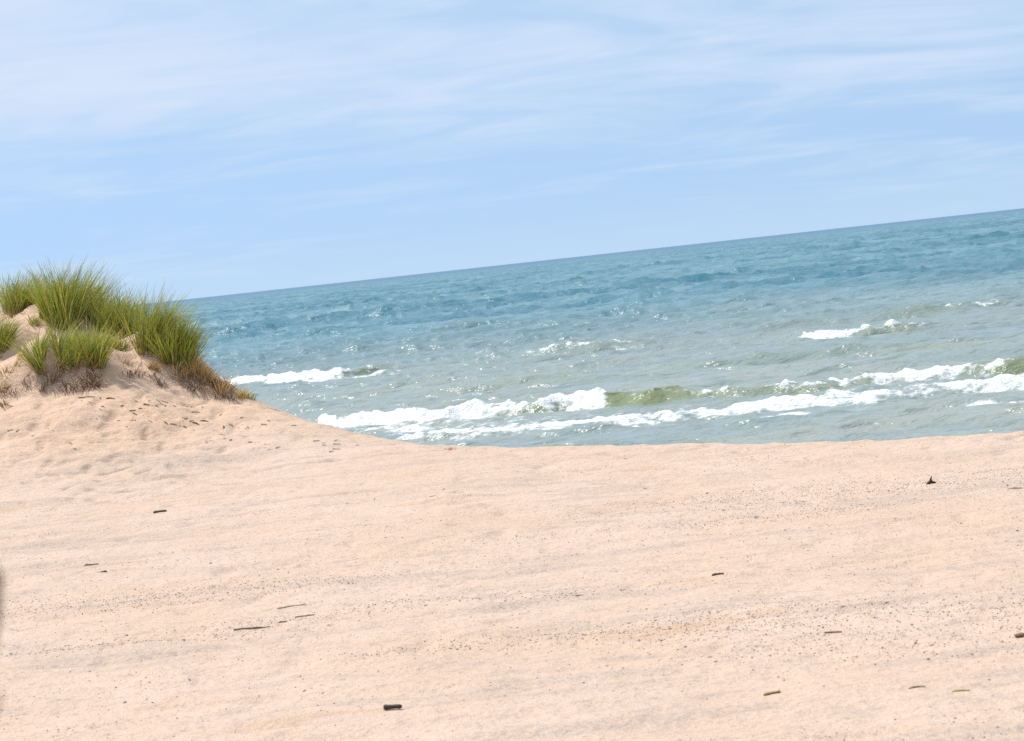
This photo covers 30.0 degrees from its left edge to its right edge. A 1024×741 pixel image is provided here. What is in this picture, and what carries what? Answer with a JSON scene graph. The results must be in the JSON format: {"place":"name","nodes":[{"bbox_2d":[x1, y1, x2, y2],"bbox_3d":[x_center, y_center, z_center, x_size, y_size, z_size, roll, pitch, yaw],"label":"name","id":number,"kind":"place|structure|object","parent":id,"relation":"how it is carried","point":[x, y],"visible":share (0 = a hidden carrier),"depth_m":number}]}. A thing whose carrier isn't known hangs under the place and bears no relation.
{"place":"outdoors","nodes":[
{"label":"outdoors","id":0,"kind":"place"},
{"bbox_2d":[0,304,1023,740],"bbox_3d":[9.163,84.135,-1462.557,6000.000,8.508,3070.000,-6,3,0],"label":"sand beach","id":1,"kind":"structure","parent":0,"point":[62,492],"depth_m":9.83},
{"bbox_2d":[0,573,1,699],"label":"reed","id":2,"kind":"object","parent":1,"relation":"on","point":[0,605],"visible":1,"depth_m":0.79},
{"bbox_2d":[0,377,14,407],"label":"dry grass tuft","id":3,"kind":"object","parent":1,"relation":"on","point":[4,391],"visible":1,"depth_m":19.47},
{"bbox_2d":[0,309,30,359],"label":"grass tuft","id":4,"kind":"object","parent":1,"relation":"on","point":[6,327],"visible":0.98,"depth_m":20.52},
{"bbox_2d":[0,339,38,395],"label":"dry grass tuft","id":5,"kind":"object","parent":1,"relation":"on","point":[15,364],"visible":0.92,"depth_m":19.70},
{"bbox_2d":[0,263,53,317],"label":"grass tuft","id":6,"kind":"object","parent":1,"relation":"on","point":[14,301],"visible":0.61,"depth_m":21.91},
{"bbox_2d":[0,325,57,393],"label":"grass tuft","id":7,"kind":"object","parent":1,"relation":"on","point":[37,358],"visible":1,"depth_m":19.60},
{"bbox_2d":[25,313,43,328],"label":"grass tuft","id":8,"kind":"object","parent":1,"relation":"on","point":[34,320],"visible":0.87,"depth_m":21.23},
{"bbox_2d":[23,272,70,318],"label":"grass tuft","id":9,"kind":"object","parent":1,"relation":"on","point":[40,314],"visible":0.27,"depth_m":21.30},
{"bbox_2d":[11,257,107,330],"bbox_3d":[-5.041,-0.857,21.195,1.185,0.922,1.206,-6,3,0],"label":"grass tuft","id":10,"kind":"object","parent":1,"relation":"on","point":[60,304],"visible":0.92,"depth_m":21.11},
{"bbox_2d":[34,309,102,391],"bbox_3d":[-4.603,-0.246,19.712,0.782,0.940,0.912,-4,4,38],"label":"grass tuft","id":11,"kind":"object","parent":1,"relation":"on","point":[65,356],"visible":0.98,"depth_m":19.72},
{"bbox_2d":[61,327,93,346],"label":"grass tuft","id":12,"kind":"object","parent":1,"relation":"on","point":[79,335],"visible":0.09,"depth_m":20.13},
{"bbox_2d":[48,308,133,389],"bbox_3d":[-4.299,-0.232,19.707,0.820,0.865,0.854,-8,4,-32],"label":"grass tuft","id":13,"kind":"object","parent":1,"relation":"on","point":[98,353],"visible":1,"depth_m":19.68},
{"bbox_2d":[53,262,134,325],"bbox_3d":[-4.689,-0.874,21.583,1.041,0.927,0.990,-6,3,0],"label":"grass tuft","id":14,"kind":"object","parent":1,"relation":"on","point":[97,293],"visible":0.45,"depth_m":21.51},
{"bbox_2d":[70,281,145,332],"bbox_3d":[-4.419,-0.701,21.150,0.987,0.721,0.917,-3,4,42],"label":"grass tuft","id":15,"kind":"object","parent":1,"relation":"on","point":[97,316],"visible":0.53,"depth_m":21.16},
{"bbox_2d":[91,330,131,351],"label":"grass tuft","id":16,"kind":"object","parent":1,"relation":"on","point":[123,348],"visible":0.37,"depth_m":20.45},
{"bbox_2d":[89,282,160,338],"bbox_3d":[-4.283,-0.673,21.058,0.915,0.778,1.080,-6,3,0],"label":"grass tuft","id":17,"kind":"object","parent":1,"relation":"on","point":[113,313],"visible":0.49,"depth_m":21.01},
{"bbox_2d":[117,353,132,365],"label":"dry grass tuft","id":18,"kind":"object","parent":1,"relation":"on","point":[125,361],"visible":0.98,"depth_m":20.03},
{"bbox_2d":[122,360,155,377],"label":"dry grass tuft","id":19,"kind":"object","parent":1,"relation":"on","point":[137,371],"visible":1,"depth_m":19.79},
{"bbox_2d":[95,277,201,356],"bbox_3d":[-3.841,-0.566,20.392,1.059,0.888,1.286,-3,4,45],"label":"grass tuft","id":20,"kind":"object","parent":1,"relation":"on","point":[143,326],"visible":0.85,"depth_m":20.28},
{"bbox_2d":[145,358,170,387],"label":"dry grass tuft","id":21,"kind":"object","parent":1,"relation":"on","point":[156,368],"visible":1,"depth_m":19.92},
{"bbox_2d":[153,510,166,512],"bbox_3d":[-2.643,1.058,14.347,0.100,0.022,0.032,-8,0,-10],"label":"driftwood piece","id":22,"kind":"object","parent":1,"relation":"on","point":[157,511],"visible":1,"depth_m":14.34},
{"bbox_2d":[143,300,215,370],"bbox_3d":[-3.503,-0.366,20.338,0.991,0.841,1.113,-6,3,0],"label":"grass tuft","id":23,"kind":"object","parent":1,"relation":"on","point":[180,350],"visible":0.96,"depth_m":20.20},
{"bbox_2d":[166,352,208,388],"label":"dry grass tuft","id":24,"kind":"object","parent":1,"relation":"on","point":[184,372],"visible":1,"depth_m":20.07},
{"bbox_2d":[170,323,219,368],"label":"grass tuft","id":25,"kind":"object","parent":1,"relation":"on","point":[203,351],"visible":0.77,"depth_m":20.28},
{"bbox_2d":[187,358,235,392],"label":"dry grass tuft","id":26,"kind":"object","parent":1,"relation":"on","point":[201,372],"visible":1,"depth_m":20.02},
{"bbox_2d":[202,373,240,400],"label":"dry grass tuft","id":27,"kind":"object","parent":1,"relation":"on","point":[225,387],"visible":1,"depth_m":19.89},
{"bbox_2d":[231,385,256,399],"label":"dry grass tuft","id":28,"kind":"object","parent":1,"relation":"on","point":[241,394],"visible":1,"depth_m":19.93},
{"bbox_2d":[234,626,269,630],"bbox_3d":[-1.256,1.246,9.234,0.175,0.014,0.016,-3,7,-5],"label":"stick","id":29,"kind":"object","parent":1,"relation":"on","point":[250,628],"visible":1,"depth_m":9.23},
{"bbox_2d":[383,704,401,709],"bbox_3d":[-0.442,1.247,7.083,0.068,0.021,0.022,-3,2,3],"label":"wood chunk","id":30,"kind":"object","parent":1,"relation":"on","point":[393,706],"visible":1,"depth_m":7.08},
{"bbox_2d":[1,435,1023,740],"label":"pebbles","id":31,"kind":"object","parent":1,"relation":"on","point":[575,591],"visible":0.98,"depth_m":9.29},
{"bbox_2d":[763,690,780,695],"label":"curled leaf","id":32,"kind":"object","parent":1,"relation":"on","point":[769,693],"visible":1,"depth_m":6.77},
{"bbox_2d":[824,631,841,632],"bbox_3d":[1.298,1.057,7.729,0.070,0.010,0.029,-3,0,4],"label":"driftwood piece","id":33,"kind":"object","parent":1,"relation":"on","point":[832,631],"visible":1,"depth_m":7.72},
{"bbox_2d":[926,476,935,484],"bbox_3d":[2.654,0.700,12.118,0.064,0.060,0.024,-6,3,0],"label":"seed pod","id":34,"kind":"object","parent":1,"relation":"on","point":[930,481],"visible":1,"depth_m":12.11},
{"bbox_2d":[952,689,969,691],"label":"curled leaf","id":35,"kind":"object","parent":1,"relation":"on","point":[955,690],"visible":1,"depth_m":6.46},
{"bbox_2d":[1014,632,1023,636],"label":"driftwood piece","id":36,"kind":"object","parent":1,"relation":"on","point":[1020,634],"visible":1,"depth_m":7.30},
{"bbox_2d":[0,0,1023,310],"label":"sky","id":37,"kind":"structure","parent":0,"point":[210,148]},
{"bbox_2d":[126,208,1023,447],"bbox_3d":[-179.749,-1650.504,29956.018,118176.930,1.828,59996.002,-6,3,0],"label":"lake water","id":38,"kind":"structure","parent":0,"point":[910,329],"depth_m":62.71}
]}

